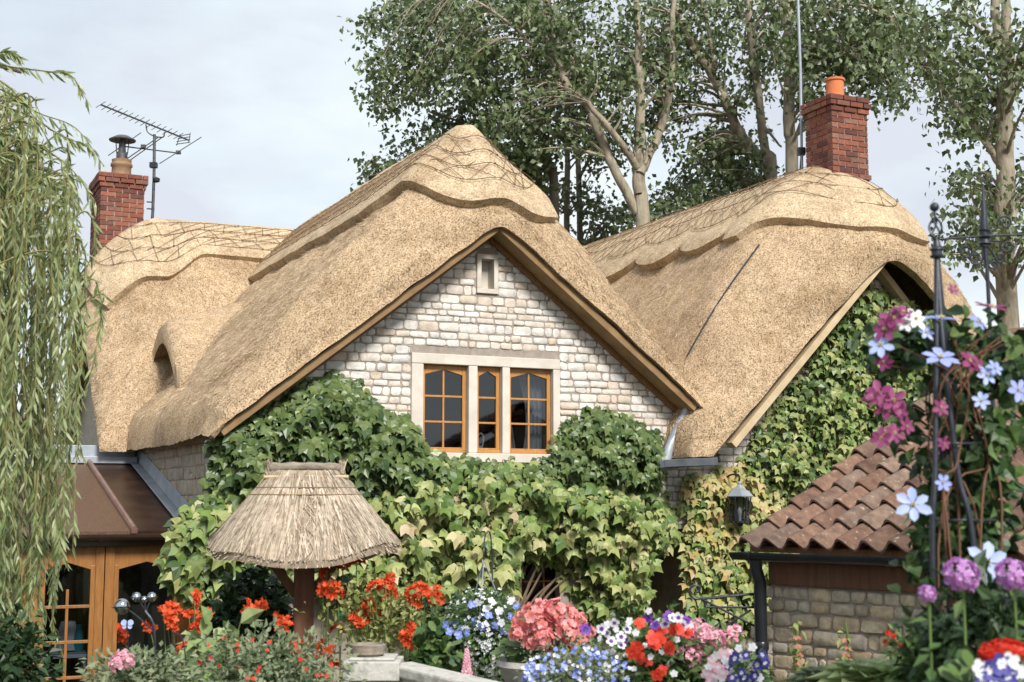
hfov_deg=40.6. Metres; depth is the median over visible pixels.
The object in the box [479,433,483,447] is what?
ornament
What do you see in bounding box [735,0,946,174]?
poplar tree
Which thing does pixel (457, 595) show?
shrub
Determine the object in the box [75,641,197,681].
shrub
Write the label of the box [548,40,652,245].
poplar tree
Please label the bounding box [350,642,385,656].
bowl
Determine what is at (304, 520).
bird table
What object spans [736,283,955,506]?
virginia creeper
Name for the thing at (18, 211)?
weeping willow
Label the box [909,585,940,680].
phlox
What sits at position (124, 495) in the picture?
conservatory
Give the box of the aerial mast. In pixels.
[797,0,805,169]
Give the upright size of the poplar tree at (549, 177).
14.900 m
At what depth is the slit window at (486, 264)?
15.67 m
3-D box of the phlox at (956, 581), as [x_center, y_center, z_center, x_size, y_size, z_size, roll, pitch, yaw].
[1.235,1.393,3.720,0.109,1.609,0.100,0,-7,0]
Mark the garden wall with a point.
(390, 667)
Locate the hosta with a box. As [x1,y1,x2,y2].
[177,605,270,681]
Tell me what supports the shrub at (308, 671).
on the ground
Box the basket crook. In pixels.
[483,531,492,679]
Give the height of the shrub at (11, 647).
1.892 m
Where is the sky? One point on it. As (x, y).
(264, 85)
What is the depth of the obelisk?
4.43 m
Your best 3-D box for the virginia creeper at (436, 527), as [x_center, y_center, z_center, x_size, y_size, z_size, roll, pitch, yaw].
[-0.052,2.246,14.984,4.888,2.204,0.929,3,-7,-25]
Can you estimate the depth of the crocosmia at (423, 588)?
8.46 m
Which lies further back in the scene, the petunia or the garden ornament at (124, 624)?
the garden ornament at (124, 624)
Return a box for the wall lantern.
[726,474,752,526]
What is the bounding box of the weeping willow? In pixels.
[0,47,114,674]
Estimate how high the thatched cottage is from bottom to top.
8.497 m
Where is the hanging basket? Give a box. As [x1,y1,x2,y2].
[439,560,529,679]
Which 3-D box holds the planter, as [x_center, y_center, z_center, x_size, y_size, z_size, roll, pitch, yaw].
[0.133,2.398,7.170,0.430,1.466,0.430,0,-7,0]
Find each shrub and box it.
[0,598,64,681]
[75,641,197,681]
[168,615,367,681]
[206,565,292,681]
[271,540,461,676]
[398,589,538,681]
[411,604,477,672]
[874,602,980,681]
[892,549,1023,681]
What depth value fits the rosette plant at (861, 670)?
4.85 m
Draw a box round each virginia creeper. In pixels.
[290,448,682,638]
[676,461,796,638]
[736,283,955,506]
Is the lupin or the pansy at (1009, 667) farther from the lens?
the lupin
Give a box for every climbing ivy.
[152,488,293,622]
[198,369,433,505]
[537,405,668,502]
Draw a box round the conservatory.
[0,444,189,681]
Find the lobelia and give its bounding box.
[513,630,639,681]
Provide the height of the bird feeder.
0.414 m
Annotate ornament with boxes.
[111,592,156,661]
[121,619,133,649]
[173,632,186,675]
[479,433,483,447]
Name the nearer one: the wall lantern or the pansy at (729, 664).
the pansy at (729, 664)
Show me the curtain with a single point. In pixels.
(537, 408)
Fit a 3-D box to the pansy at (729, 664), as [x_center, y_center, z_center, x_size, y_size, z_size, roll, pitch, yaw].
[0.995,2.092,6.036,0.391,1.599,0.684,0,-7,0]
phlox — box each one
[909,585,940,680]
[942,556,980,681]
[994,557,1023,643]
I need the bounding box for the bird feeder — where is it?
[335,576,349,616]
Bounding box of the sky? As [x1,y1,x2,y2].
[0,0,1023,434]
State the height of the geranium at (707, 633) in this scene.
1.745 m
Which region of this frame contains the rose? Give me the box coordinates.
[882,623,914,658]
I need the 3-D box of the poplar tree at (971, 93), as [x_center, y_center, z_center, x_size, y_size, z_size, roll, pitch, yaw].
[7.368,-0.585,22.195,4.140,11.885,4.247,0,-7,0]
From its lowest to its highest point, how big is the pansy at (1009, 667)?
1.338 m
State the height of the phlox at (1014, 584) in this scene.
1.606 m
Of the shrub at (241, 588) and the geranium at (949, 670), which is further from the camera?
the shrub at (241, 588)
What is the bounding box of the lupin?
[461,648,472,675]
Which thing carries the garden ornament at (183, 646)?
on the ground
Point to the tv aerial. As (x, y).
(154, 166)
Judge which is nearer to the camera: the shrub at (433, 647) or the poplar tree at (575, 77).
the shrub at (433, 647)
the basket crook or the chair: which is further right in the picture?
the basket crook
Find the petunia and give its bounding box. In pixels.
[573,600,744,681]
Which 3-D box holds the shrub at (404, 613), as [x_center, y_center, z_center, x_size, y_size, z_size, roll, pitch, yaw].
[-0.817,2.385,8.669,2.026,2.248,1.858,5,-8,-36]
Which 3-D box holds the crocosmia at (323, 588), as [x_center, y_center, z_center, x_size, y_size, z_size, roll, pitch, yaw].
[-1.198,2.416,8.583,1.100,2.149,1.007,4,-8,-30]
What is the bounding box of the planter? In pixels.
[496,656,563,681]
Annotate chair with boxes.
[53,621,76,675]
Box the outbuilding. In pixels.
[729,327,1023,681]
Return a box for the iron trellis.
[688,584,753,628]
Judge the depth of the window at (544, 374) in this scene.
15.78 m
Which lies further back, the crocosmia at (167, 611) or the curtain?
the curtain
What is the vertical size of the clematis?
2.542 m
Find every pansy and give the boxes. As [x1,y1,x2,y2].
[692,633,776,681]
[957,652,1023,681]
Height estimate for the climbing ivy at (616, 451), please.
1.254 m
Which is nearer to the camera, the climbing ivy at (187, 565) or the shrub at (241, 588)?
the shrub at (241, 588)
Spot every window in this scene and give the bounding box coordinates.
[423,365,466,452]
[476,253,498,293]
[477,367,499,452]
[510,368,550,453]
[519,563,554,636]
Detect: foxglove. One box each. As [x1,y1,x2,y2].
[788,620,808,670]
[834,622,852,660]
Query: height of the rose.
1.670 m
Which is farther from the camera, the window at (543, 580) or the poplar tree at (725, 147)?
the poplar tree at (725, 147)
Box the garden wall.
[342,653,497,681]
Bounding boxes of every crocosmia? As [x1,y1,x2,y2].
[115,588,293,681]
[273,558,366,681]
[347,571,445,662]
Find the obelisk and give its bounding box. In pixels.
[928,202,1008,614]
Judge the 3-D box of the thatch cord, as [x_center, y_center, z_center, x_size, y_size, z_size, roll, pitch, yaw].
[2.629,-0.516,17.149,1.110,1.480,0.038,3,-7,-24]
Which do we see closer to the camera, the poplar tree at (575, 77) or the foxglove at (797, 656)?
the foxglove at (797, 656)
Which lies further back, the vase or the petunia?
the vase
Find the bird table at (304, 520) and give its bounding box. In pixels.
[207,459,402,669]
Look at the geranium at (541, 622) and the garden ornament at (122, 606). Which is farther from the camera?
the garden ornament at (122, 606)
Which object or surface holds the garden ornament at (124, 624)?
on the ground
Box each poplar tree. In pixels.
[338,0,717,228]
[347,39,609,221]
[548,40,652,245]
[613,0,804,233]
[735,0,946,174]
[845,0,1023,327]
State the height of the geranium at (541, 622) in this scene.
0.452 m
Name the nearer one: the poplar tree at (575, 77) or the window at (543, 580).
the window at (543, 580)
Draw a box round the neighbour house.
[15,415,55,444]
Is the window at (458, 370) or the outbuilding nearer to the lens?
the outbuilding
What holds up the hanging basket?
hanging from the basket crook
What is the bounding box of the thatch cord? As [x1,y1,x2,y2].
[686,244,759,356]
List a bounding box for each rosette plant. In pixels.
[779,665,827,681]
[807,657,900,681]
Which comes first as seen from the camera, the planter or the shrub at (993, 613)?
the shrub at (993, 613)
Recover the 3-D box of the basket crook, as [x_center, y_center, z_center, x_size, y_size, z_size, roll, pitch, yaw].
[-0.149,2.278,8.338,0.028,2.244,0.326,-1,-7,11]
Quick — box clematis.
[847,284,1023,646]
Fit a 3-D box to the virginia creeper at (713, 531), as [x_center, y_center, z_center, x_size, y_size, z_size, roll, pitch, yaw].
[2.830,2.514,16.476,1.870,2.183,0.484,3,-7,-22]
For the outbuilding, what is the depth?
9.58 m
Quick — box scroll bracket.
[939,185,1023,595]
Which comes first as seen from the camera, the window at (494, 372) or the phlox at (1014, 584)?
the phlox at (1014, 584)
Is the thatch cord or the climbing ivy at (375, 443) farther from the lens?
the thatch cord
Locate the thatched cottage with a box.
[54,76,980,681]
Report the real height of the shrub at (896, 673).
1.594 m
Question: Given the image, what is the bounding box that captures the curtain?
[511,376,544,448]
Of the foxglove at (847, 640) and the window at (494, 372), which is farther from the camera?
the window at (494, 372)
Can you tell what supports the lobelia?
on the ground
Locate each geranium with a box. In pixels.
[492,597,597,666]
[676,607,744,681]
[930,638,1023,681]
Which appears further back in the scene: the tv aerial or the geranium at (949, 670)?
the tv aerial
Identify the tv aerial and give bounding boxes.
[96,101,201,218]
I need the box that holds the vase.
[73,624,83,651]
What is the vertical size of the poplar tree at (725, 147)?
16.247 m
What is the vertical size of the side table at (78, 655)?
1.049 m
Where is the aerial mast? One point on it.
(801, 151)
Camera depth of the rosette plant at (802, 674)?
5.19 m
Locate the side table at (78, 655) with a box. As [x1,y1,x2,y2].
[42,650,86,681]

